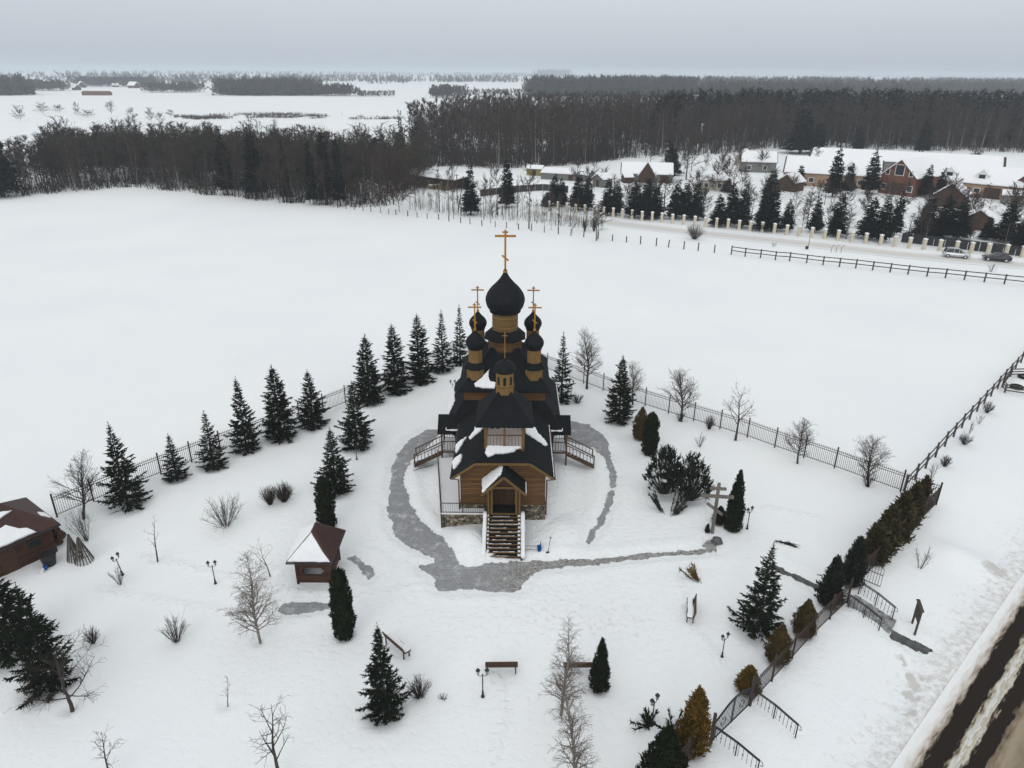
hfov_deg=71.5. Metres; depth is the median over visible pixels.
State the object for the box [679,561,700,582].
dry shrub
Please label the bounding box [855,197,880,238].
spruce tree
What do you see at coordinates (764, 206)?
spruce tree
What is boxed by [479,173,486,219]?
birch tree
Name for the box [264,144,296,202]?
bare tree
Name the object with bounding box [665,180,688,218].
spruce tree
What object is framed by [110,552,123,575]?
garden lamp
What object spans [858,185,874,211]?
garden tree
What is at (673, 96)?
spruce tree
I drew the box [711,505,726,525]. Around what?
thuja tree
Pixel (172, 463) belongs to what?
spruce tree
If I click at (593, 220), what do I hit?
bare shrub
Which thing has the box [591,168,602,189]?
garden tree
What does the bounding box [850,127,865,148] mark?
spruce tree
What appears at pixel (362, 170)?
bare tree
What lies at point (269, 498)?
bare shrub
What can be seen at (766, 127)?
bare tree
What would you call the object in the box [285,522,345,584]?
gazebo
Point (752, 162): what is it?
house
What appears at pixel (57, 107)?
field tree
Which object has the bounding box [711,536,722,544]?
boulder
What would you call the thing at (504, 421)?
church
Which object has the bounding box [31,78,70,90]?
distant wood
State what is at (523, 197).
sapling tree
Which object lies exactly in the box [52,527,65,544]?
log pile
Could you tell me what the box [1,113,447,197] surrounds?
bare wood
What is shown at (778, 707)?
stair railing
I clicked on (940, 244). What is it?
fence pillar
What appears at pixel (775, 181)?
spruce tree
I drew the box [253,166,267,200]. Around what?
bare tree
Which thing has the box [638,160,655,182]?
gable
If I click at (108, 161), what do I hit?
bare tree
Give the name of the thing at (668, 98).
spruce tree
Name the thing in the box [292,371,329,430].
spruce tree
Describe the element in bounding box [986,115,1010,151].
bare tree
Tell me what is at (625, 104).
bare tree
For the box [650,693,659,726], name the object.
garden lamp
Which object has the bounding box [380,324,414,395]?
spruce tree
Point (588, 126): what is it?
bare tree
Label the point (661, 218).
fence pillar
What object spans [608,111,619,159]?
bare tree
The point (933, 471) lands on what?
bare shrub
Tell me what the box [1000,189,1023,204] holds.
greenhouse
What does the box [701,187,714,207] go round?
bare tree
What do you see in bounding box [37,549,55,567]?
planter tub
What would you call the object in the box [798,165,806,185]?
spruce tree
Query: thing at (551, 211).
birch tree
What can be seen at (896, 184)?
door
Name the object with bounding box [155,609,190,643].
bare shrub
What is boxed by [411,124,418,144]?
spruce tree
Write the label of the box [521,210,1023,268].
lane
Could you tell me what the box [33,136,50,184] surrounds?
bare tree
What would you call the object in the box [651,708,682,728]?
rhododendron
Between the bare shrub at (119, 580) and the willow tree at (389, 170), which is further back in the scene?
the willow tree at (389, 170)
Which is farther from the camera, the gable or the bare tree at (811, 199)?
the gable
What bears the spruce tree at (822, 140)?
on the ground
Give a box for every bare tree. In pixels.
[1,138,25,192]
[13,135,38,185]
[16,148,27,194]
[21,135,48,184]
[26,142,45,186]
[26,154,36,186]
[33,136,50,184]
[43,139,89,190]
[45,449,105,518]
[54,135,72,185]
[57,145,72,190]
[62,139,77,191]
[62,155,78,190]
[71,144,88,188]
[75,158,84,190]
[88,160,99,189]
[90,156,98,180]
[98,138,109,187]
[103,154,116,186]
[116,141,130,173]
[119,133,133,174]
[122,134,136,177]
[126,157,132,183]
[129,133,155,183]
[131,145,138,185]
[152,134,182,190]
[155,127,201,185]
[158,127,173,164]
[162,143,181,172]
[165,150,178,173]
[168,148,179,191]
[189,122,218,182]
[200,128,262,196]
[232,168,240,197]
[243,130,299,195]
[251,139,303,196]
[252,544,271,576]
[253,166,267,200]
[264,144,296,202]
[304,123,338,162]
[312,154,331,205]
[319,171,327,205]
[331,162,370,203]
[352,133,390,199]
[356,145,369,195]
[358,154,367,197]
[367,152,377,206]
[487,105,522,167]
[487,119,501,164]
[491,106,505,167]
[494,95,538,167]
[527,105,542,164]
[529,108,538,158]
[536,108,548,153]
[539,96,581,165]
[541,122,559,155]
[545,100,593,158]
[553,103,598,161]
[563,108,569,163]
[581,117,591,164]
[587,202,617,240]
[589,154,599,166]
[600,93,645,153]
[603,112,615,157]
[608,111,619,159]
[617,106,643,153]
[619,180,635,216]
[629,111,641,151]
[630,107,640,154]
[631,103,646,154]
[641,119,651,156]
[642,95,680,154]
[642,122,655,155]
[646,145,659,161]
[653,111,680,153]
[655,108,664,155]
[656,106,668,156]
[659,175,675,217]
[680,119,685,150]
[681,132,707,171]
[684,145,695,178]
[689,111,706,147]
[699,98,713,148]
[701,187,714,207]
[714,145,746,188]
[720,103,735,151]
[723,380,756,440]
[724,107,744,149]
[734,93,763,141]
[734,102,759,143]
[741,98,786,148]
[742,109,773,143]
[750,190,758,211]
[752,88,789,147]
[760,103,767,145]
[760,111,783,144]
[763,111,786,145]
[789,176,799,199]
[795,207,807,232]
[801,182,822,227]
[812,145,823,156]
[821,178,833,204]
[838,120,850,147]
[840,204,860,238]
[841,98,866,147]
[844,102,859,146]
[858,88,888,141]
[892,88,941,149]
[905,104,938,138]
[910,109,945,140]
[915,113,924,146]
[922,95,960,145]
[927,91,962,148]
[932,114,963,150]
[940,101,956,150]
[958,110,971,148]
[959,107,970,150]
[970,116,981,150]
[970,199,988,237]
[976,106,1005,141]
[979,105,996,150]
[984,188,1000,209]
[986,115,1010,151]
[994,103,1019,149]
[1013,122,1023,151]
[1016,112,1023,149]
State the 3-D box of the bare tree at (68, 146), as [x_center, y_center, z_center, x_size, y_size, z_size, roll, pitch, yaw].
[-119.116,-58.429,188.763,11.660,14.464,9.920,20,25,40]
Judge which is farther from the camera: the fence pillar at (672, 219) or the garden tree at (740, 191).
the garden tree at (740, 191)
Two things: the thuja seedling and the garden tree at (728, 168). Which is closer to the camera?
the thuja seedling
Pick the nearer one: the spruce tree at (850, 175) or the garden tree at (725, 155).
the spruce tree at (850, 175)
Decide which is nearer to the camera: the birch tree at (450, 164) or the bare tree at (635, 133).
the birch tree at (450, 164)
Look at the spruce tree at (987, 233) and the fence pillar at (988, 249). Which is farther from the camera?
the spruce tree at (987, 233)
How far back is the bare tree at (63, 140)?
190.37 m
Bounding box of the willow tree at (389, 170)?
[361,141,431,211]
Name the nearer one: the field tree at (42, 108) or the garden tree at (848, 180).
the garden tree at (848, 180)
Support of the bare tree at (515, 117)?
on the ground
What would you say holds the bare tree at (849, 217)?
on the ground
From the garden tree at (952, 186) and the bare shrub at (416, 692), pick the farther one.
the garden tree at (952, 186)
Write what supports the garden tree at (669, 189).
on the ground
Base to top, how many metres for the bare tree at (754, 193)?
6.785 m
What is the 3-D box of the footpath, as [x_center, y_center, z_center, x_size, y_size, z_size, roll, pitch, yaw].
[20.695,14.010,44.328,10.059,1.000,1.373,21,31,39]
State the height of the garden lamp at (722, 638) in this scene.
1.744 m
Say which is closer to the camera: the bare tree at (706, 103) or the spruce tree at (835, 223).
the spruce tree at (835, 223)
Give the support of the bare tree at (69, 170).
on the ground
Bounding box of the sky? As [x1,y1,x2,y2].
[0,0,1023,76]
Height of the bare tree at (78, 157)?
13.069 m
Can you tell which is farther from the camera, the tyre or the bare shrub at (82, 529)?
the tyre
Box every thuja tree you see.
[313,475,337,526]
[327,566,356,641]
[588,637,611,693]
[632,406,646,440]
[635,725,688,767]
[641,411,660,456]
[675,684,712,759]
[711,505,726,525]
[722,469,746,532]
[734,664,762,695]
[762,623,793,666]
[790,598,819,638]
[864,522,893,566]
[867,503,908,555]
[876,490,922,543]
[889,480,931,526]
[920,474,935,509]
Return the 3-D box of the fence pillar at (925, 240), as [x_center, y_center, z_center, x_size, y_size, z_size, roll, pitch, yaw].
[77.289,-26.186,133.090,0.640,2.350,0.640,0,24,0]
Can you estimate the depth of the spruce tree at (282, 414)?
62.09 m
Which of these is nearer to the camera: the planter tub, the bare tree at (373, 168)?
the planter tub
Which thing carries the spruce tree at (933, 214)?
on the ground
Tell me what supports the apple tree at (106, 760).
on the ground
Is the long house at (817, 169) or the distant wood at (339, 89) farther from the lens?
the distant wood at (339, 89)
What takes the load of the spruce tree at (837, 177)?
on the ground
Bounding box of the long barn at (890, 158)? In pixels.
[808,147,1006,171]
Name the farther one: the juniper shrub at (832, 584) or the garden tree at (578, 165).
the garden tree at (578, 165)
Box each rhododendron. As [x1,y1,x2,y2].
[628,707,658,731]
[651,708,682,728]
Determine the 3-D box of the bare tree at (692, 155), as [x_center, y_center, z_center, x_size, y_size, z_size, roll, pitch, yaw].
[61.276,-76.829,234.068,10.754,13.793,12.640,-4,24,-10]
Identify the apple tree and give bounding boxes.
[4,625,109,712]
[90,725,126,767]
[247,695,293,767]
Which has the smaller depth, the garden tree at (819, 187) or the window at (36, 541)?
the window at (36, 541)
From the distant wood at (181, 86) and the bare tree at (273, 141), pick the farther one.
the distant wood at (181, 86)
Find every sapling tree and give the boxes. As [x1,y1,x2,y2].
[419,175,426,194]
[433,175,441,202]
[441,183,446,210]
[481,178,491,210]
[499,184,504,214]
[518,176,530,213]
[547,194,555,220]
[552,194,569,222]
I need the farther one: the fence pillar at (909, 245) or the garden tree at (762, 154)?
the garden tree at (762, 154)
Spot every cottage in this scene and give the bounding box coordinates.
[71,84,80,89]
[77,81,85,87]
[127,81,139,87]
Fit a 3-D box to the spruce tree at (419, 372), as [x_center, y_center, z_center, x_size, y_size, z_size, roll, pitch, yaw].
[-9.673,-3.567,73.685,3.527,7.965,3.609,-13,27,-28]
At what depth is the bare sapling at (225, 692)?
36.51 m
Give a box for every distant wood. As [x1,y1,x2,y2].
[0,69,562,76]
[0,71,36,95]
[0,71,134,79]
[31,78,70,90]
[64,75,157,86]
[112,72,407,83]
[139,80,207,92]
[207,75,324,95]
[285,73,522,81]
[315,82,359,95]
[357,89,394,96]
[428,83,476,97]
[463,88,526,94]
[515,72,1021,77]
[521,73,701,97]
[533,69,572,76]
[636,75,1021,81]
[688,75,1023,85]
[696,78,1023,98]
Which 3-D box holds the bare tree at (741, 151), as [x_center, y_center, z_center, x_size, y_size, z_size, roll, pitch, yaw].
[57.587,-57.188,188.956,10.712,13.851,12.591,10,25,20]
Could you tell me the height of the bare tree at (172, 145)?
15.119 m
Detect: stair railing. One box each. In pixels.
[713,726,762,767]
[753,689,800,737]
[848,595,884,630]
[858,581,897,617]
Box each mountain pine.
[642,443,684,497]
[670,451,714,501]
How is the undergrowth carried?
on the ground
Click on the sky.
(900, 38)
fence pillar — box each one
[660,212,663,222]
[670,214,674,223]
[682,214,685,224]
[703,217,707,226]
[714,218,718,227]
[726,218,730,228]
[737,220,741,229]
[748,221,752,230]
[772,223,776,233]
[784,224,789,234]
[797,225,801,236]
[809,227,814,237]
[822,228,827,238]
[835,229,841,240]
[849,231,855,242]
[863,232,869,243]
[878,234,884,245]
[892,235,898,246]
[907,237,912,248]
[921,238,928,249]
[937,239,943,250]
[968,242,975,253]
[985,243,992,254]
[1004,244,1010,254]
[1019,246,1023,257]
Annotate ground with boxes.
[0,70,1023,767]
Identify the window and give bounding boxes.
[26,536,41,548]
[808,177,813,182]
[894,164,905,175]
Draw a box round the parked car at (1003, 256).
[982,252,1012,262]
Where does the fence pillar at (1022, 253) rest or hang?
on the ground
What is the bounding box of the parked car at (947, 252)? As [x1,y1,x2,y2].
[942,247,970,258]
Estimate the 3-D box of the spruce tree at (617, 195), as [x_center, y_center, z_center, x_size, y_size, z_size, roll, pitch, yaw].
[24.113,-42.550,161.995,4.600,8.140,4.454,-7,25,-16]
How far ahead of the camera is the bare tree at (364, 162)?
176.11 m
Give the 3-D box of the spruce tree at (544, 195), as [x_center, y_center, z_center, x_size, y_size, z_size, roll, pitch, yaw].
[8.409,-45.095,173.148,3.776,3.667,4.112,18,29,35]
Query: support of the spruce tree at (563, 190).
on the ground
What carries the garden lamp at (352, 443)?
on the ground
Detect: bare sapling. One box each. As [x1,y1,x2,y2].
[142,517,157,561]
[221,677,229,706]
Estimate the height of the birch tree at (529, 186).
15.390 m
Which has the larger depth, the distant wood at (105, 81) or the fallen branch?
the distant wood at (105, 81)
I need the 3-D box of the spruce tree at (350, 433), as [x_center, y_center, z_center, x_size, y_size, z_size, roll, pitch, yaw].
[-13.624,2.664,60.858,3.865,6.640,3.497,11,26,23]
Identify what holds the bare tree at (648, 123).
on the ground
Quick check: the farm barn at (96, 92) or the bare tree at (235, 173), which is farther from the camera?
the farm barn at (96, 92)
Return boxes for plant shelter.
[67,534,83,563]
[74,537,93,566]
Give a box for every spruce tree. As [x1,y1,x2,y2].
[0,141,25,196]
[0,577,55,669]
[2,581,79,709]
[95,421,152,513]
[159,433,192,482]
[194,410,228,471]
[211,129,236,191]
[223,379,262,455]
[240,122,269,198]
[259,365,303,444]
[278,138,293,197]
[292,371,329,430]
[303,139,319,204]
[310,427,356,498]
[315,128,336,200]
[330,133,347,203]
[334,381,374,451]
[346,334,386,406]
[354,622,411,726]
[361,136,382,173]
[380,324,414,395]
[396,120,403,150]
[403,313,437,385]
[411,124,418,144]
[429,310,457,373]
[449,308,467,365]
[461,166,481,214]
[496,160,516,206]
[540,192,552,206]
[549,173,559,205]
[551,332,575,404]
[554,178,568,204]
[566,171,587,209]
[580,176,595,209]
[597,178,618,214]
[603,355,637,425]
[610,180,625,214]
[622,180,644,217]
[635,176,656,219]
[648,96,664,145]
[648,187,667,217]
[660,90,674,141]
[664,140,677,176]
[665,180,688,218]
[668,89,675,122]
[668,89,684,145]
[672,148,685,174]
[681,88,688,124]
[681,179,692,217]
[686,89,695,108]
[686,182,708,218]
[693,94,706,139]
[708,193,729,225]
[720,178,733,191]
[724,182,739,225]
[725,90,733,108]
[727,541,788,645]
[731,184,753,227]
[751,192,782,230]
[752,180,772,221]
[759,170,783,195]
[763,189,783,230]
[774,89,787,135]
[777,105,821,153]
[779,199,795,230]
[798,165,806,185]
[802,122,829,150]
[804,197,826,231]
[809,88,820,109]
[822,145,848,196]
[822,195,850,235]
[841,163,857,193]
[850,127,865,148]
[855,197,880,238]
[858,149,883,191]
[870,194,896,241]
[887,191,905,235]
[893,90,901,111]
[904,195,941,237]
[913,116,934,151]
[916,165,934,196]
[931,168,948,196]
[931,215,945,236]
[938,193,957,235]
[944,198,975,238]
[960,92,969,107]
[975,217,995,239]
[990,200,1021,241]
[1006,217,1023,247]
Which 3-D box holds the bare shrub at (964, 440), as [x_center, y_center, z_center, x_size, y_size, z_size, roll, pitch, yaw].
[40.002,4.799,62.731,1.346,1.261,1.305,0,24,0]
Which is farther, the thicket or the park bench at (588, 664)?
the thicket
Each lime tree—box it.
[570,326,602,388]
[626,361,645,404]
[656,367,699,421]
[776,417,818,463]
[850,434,894,486]
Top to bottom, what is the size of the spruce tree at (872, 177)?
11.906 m
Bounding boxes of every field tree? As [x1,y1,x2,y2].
[12,104,24,120]
[34,102,50,113]
[50,105,64,110]
[72,101,78,114]
[79,109,95,116]
[105,100,114,113]
[124,108,137,119]
[144,107,156,121]
[154,113,164,121]
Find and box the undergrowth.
[0,129,1023,207]
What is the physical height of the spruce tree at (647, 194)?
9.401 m
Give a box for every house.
[700,168,729,190]
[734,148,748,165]
[739,151,777,172]
[782,155,883,189]
[878,156,944,196]
[941,162,1023,199]
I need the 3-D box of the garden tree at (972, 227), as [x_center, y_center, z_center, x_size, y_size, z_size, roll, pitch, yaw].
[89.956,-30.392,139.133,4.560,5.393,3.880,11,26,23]
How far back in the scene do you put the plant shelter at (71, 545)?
46.95 m
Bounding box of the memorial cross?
[701,483,733,533]
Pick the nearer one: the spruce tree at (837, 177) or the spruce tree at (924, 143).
the spruce tree at (837, 177)
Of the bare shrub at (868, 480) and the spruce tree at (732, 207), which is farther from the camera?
the spruce tree at (732, 207)
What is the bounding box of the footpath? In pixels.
[772,564,932,653]
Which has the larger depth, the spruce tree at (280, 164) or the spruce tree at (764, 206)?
the spruce tree at (280, 164)
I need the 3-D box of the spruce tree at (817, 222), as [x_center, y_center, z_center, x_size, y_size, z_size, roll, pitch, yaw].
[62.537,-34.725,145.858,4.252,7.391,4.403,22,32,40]
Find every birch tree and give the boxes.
[214,551,284,643]
[434,169,442,212]
[439,152,456,213]
[445,151,460,218]
[477,147,505,222]
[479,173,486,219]
[489,167,504,214]
[514,176,521,212]
[519,157,539,228]
[538,614,589,723]
[543,193,550,225]
[546,190,554,217]
[547,665,600,767]
[569,198,578,232]
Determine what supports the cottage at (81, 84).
on the ground
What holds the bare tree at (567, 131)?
on the ground
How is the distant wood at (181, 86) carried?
on the ground
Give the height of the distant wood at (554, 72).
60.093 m
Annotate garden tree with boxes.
[569,155,580,182]
[582,165,593,187]
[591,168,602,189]
[651,175,671,202]
[664,174,675,193]
[680,151,691,167]
[688,170,705,193]
[700,191,714,215]
[704,153,710,166]
[705,160,725,189]
[715,154,729,171]
[718,151,729,167]
[721,157,737,179]
[737,166,749,186]
[738,184,754,212]
[746,184,754,201]
[757,147,771,169]
[759,171,777,198]
[780,187,806,217]
[783,173,800,194]
[794,202,800,217]
[801,195,815,219]
[809,179,825,199]
[824,197,837,227]
[834,172,858,208]
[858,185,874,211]
[859,187,874,215]
[877,177,896,200]
[889,179,917,213]
[903,202,937,239]
[916,191,939,218]
[919,184,945,205]
[919,218,938,234]
[938,172,970,204]
[939,196,955,210]
[955,184,975,210]
[958,189,990,209]
[958,218,984,239]
[972,140,985,154]
[983,183,996,205]
[993,194,1023,214]
[998,182,1023,211]
[998,222,1016,246]
[1009,191,1023,219]
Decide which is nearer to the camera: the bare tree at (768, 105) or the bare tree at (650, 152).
the bare tree at (650, 152)
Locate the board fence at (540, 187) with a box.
[480,184,567,196]
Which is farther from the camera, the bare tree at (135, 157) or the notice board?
the bare tree at (135, 157)
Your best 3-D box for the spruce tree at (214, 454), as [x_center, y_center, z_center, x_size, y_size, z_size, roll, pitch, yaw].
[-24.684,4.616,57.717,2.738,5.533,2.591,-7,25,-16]
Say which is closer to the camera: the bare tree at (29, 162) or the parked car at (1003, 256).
the parked car at (1003, 256)
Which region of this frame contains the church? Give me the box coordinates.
[413,230,594,560]
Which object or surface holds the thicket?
on the ground
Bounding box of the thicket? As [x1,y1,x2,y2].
[409,186,602,229]
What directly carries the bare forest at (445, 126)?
on the ground
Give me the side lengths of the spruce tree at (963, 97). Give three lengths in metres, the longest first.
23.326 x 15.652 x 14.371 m
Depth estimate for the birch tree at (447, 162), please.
158.38 m
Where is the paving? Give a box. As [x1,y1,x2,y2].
[278,421,716,614]
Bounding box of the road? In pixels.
[890,573,1023,767]
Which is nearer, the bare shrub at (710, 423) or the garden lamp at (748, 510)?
the garden lamp at (748, 510)
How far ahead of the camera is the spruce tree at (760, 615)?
40.79 m
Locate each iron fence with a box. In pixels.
[50,339,467,516]
[484,332,942,503]
[681,721,713,760]
[752,579,853,700]
[865,483,942,574]
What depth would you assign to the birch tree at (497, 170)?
159.61 m
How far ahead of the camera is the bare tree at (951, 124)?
301.18 m
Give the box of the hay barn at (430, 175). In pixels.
[410,169,470,191]
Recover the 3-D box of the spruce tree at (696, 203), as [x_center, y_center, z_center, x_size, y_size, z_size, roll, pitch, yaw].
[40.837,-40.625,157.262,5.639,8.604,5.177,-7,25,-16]
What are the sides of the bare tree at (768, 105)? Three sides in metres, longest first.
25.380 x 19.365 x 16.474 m
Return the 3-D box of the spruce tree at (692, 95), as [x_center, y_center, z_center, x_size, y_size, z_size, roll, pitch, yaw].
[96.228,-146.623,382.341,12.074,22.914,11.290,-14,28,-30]
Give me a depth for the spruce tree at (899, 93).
343.98 m
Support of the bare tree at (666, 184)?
on the ground
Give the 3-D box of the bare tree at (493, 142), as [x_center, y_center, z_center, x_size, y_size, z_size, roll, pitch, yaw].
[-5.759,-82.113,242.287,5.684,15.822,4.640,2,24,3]
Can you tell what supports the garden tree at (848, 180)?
on the ground
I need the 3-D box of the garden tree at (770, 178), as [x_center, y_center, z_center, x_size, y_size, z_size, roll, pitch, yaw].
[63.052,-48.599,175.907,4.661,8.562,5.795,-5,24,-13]
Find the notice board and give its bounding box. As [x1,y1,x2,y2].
[911,599,923,635]
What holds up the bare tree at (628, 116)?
on the ground
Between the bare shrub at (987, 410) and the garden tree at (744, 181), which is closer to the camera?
the bare shrub at (987, 410)
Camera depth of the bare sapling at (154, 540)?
47.14 m
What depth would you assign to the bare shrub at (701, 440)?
62.09 m
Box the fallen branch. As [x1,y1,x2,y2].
[775,540,799,548]
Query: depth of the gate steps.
43.17 m
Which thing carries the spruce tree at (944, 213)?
on the ground
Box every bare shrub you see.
[64,505,95,541]
[82,625,99,643]
[107,564,123,584]
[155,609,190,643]
[201,491,246,532]
[259,484,276,504]
[271,481,295,502]
[406,673,431,701]
[572,393,583,403]
[581,218,589,230]
[590,215,598,231]
[676,412,684,420]
[687,222,706,238]
[695,432,706,446]
[703,415,715,429]
[862,470,877,486]
[913,547,932,568]
[929,463,938,478]
[940,455,952,466]
[958,430,974,444]
[981,400,995,412]
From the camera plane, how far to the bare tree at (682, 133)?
280.56 m
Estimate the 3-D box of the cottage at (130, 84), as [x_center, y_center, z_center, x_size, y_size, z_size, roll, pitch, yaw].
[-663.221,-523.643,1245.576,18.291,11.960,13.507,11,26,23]
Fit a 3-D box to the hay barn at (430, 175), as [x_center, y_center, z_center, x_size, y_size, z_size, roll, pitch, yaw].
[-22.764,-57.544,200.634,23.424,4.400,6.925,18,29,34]
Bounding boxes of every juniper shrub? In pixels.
[648,487,663,512]
[670,490,692,515]
[813,554,846,609]
[842,535,868,587]
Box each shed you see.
[526,164,544,175]
[540,167,593,181]
[592,172,612,187]
[621,173,633,182]
[778,172,805,191]
[933,181,971,208]
[968,206,997,230]
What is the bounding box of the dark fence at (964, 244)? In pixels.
[901,233,1021,255]
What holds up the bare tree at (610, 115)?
on the ground
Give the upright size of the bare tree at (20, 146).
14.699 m
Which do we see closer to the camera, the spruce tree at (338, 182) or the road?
the road
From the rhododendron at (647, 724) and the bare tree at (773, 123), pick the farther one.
the bare tree at (773, 123)
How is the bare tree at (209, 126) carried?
on the ground
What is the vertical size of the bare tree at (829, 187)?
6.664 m
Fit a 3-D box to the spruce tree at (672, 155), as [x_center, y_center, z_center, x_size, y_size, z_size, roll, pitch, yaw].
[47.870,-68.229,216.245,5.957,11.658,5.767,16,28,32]
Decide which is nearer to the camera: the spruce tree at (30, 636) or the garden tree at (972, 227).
the spruce tree at (30, 636)
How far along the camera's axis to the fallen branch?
49.42 m
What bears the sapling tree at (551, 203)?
on the ground
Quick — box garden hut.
[0,497,60,576]
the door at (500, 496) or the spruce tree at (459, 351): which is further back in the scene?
the spruce tree at (459, 351)
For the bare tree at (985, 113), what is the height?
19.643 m
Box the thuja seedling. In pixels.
[704,523,709,532]
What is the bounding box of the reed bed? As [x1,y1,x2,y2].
[173,111,405,119]
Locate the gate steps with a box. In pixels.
[847,595,895,633]
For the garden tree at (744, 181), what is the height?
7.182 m
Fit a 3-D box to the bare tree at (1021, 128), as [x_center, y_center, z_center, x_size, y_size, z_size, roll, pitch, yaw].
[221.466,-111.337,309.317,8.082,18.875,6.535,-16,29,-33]
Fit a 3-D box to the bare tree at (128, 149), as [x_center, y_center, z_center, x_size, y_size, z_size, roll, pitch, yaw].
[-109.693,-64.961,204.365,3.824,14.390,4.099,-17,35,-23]
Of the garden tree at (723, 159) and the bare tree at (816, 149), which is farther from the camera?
the bare tree at (816, 149)
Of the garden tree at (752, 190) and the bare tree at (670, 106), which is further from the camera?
the bare tree at (670, 106)
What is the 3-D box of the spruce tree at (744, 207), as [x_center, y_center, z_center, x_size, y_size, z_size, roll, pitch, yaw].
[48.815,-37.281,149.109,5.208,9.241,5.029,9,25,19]
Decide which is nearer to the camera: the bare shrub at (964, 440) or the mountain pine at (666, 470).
the mountain pine at (666, 470)
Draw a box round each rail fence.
[731,246,1023,283]
[903,351,1023,491]
[1001,368,1023,392]
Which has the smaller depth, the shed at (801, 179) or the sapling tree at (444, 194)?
the sapling tree at (444, 194)
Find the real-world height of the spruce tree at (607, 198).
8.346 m
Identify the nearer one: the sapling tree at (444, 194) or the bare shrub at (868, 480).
the bare shrub at (868, 480)
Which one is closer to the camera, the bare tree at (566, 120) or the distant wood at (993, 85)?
the bare tree at (566, 120)
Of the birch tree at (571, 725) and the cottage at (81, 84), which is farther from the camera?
the cottage at (81, 84)
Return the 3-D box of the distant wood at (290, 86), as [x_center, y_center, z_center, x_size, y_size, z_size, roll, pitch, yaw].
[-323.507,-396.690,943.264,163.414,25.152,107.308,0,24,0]
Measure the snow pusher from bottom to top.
0.330 m
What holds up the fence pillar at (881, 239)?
on the ground
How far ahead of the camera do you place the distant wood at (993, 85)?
1006.21 m
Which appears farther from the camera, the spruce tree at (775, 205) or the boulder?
the spruce tree at (775, 205)
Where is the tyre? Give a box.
[1010,383,1023,388]
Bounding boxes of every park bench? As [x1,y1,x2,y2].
[382,631,410,659]
[485,662,517,673]
[563,662,592,672]
[686,593,696,623]
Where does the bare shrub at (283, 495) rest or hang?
on the ground
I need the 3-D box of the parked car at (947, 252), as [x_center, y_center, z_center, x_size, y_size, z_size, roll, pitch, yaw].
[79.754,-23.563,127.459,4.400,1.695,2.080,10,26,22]
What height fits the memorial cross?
4.264 m
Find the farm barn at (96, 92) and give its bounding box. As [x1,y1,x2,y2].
[81,91,111,94]
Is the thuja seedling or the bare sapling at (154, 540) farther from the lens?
the thuja seedling
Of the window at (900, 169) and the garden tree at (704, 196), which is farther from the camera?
the window at (900, 169)
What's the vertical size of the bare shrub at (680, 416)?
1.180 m
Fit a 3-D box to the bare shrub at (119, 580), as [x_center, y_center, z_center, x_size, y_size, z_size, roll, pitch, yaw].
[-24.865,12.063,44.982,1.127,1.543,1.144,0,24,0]
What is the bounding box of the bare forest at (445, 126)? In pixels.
[396,89,1023,163]
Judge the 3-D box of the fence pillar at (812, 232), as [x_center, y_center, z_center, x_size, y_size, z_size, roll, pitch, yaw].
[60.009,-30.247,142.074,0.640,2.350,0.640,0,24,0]
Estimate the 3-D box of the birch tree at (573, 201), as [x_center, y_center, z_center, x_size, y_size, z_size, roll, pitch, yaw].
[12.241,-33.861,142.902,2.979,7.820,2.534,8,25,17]
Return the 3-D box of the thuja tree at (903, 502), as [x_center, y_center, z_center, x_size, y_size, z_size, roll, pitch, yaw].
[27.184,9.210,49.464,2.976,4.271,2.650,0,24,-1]
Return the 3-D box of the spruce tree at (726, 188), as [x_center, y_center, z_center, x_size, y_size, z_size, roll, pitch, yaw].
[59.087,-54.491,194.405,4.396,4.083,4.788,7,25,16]
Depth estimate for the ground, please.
60.42 m
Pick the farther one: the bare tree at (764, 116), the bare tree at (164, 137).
the bare tree at (764, 116)
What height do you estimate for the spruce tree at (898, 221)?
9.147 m
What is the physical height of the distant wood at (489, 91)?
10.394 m
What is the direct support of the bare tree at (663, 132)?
on the ground
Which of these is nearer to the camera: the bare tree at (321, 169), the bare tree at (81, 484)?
the bare tree at (81, 484)
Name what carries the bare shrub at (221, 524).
on the ground
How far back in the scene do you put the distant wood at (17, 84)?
864.04 m
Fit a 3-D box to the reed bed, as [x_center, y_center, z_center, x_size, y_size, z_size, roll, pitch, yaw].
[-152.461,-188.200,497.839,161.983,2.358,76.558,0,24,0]
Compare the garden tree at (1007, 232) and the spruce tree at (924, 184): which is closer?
the garden tree at (1007, 232)
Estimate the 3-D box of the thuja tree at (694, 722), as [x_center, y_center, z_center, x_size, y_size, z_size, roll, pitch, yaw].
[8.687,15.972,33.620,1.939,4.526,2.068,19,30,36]
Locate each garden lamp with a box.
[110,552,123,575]
[206,560,216,584]
[351,441,358,459]
[475,668,488,697]
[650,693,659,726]
[720,632,729,657]
[746,506,753,529]
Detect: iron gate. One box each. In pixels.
[710,676,756,744]
[846,556,884,603]
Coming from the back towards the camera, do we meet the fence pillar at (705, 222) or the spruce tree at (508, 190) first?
the spruce tree at (508, 190)
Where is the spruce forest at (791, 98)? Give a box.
[697,84,1023,146]
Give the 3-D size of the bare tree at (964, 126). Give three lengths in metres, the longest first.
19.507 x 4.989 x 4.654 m
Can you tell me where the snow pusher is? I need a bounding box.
[525,542,540,551]
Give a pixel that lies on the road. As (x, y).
(974, 717)
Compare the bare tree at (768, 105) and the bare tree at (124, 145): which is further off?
the bare tree at (768, 105)
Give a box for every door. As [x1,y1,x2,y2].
[0,546,20,574]
[492,489,515,504]
[890,183,901,193]
[973,220,981,229]
[982,187,1000,199]

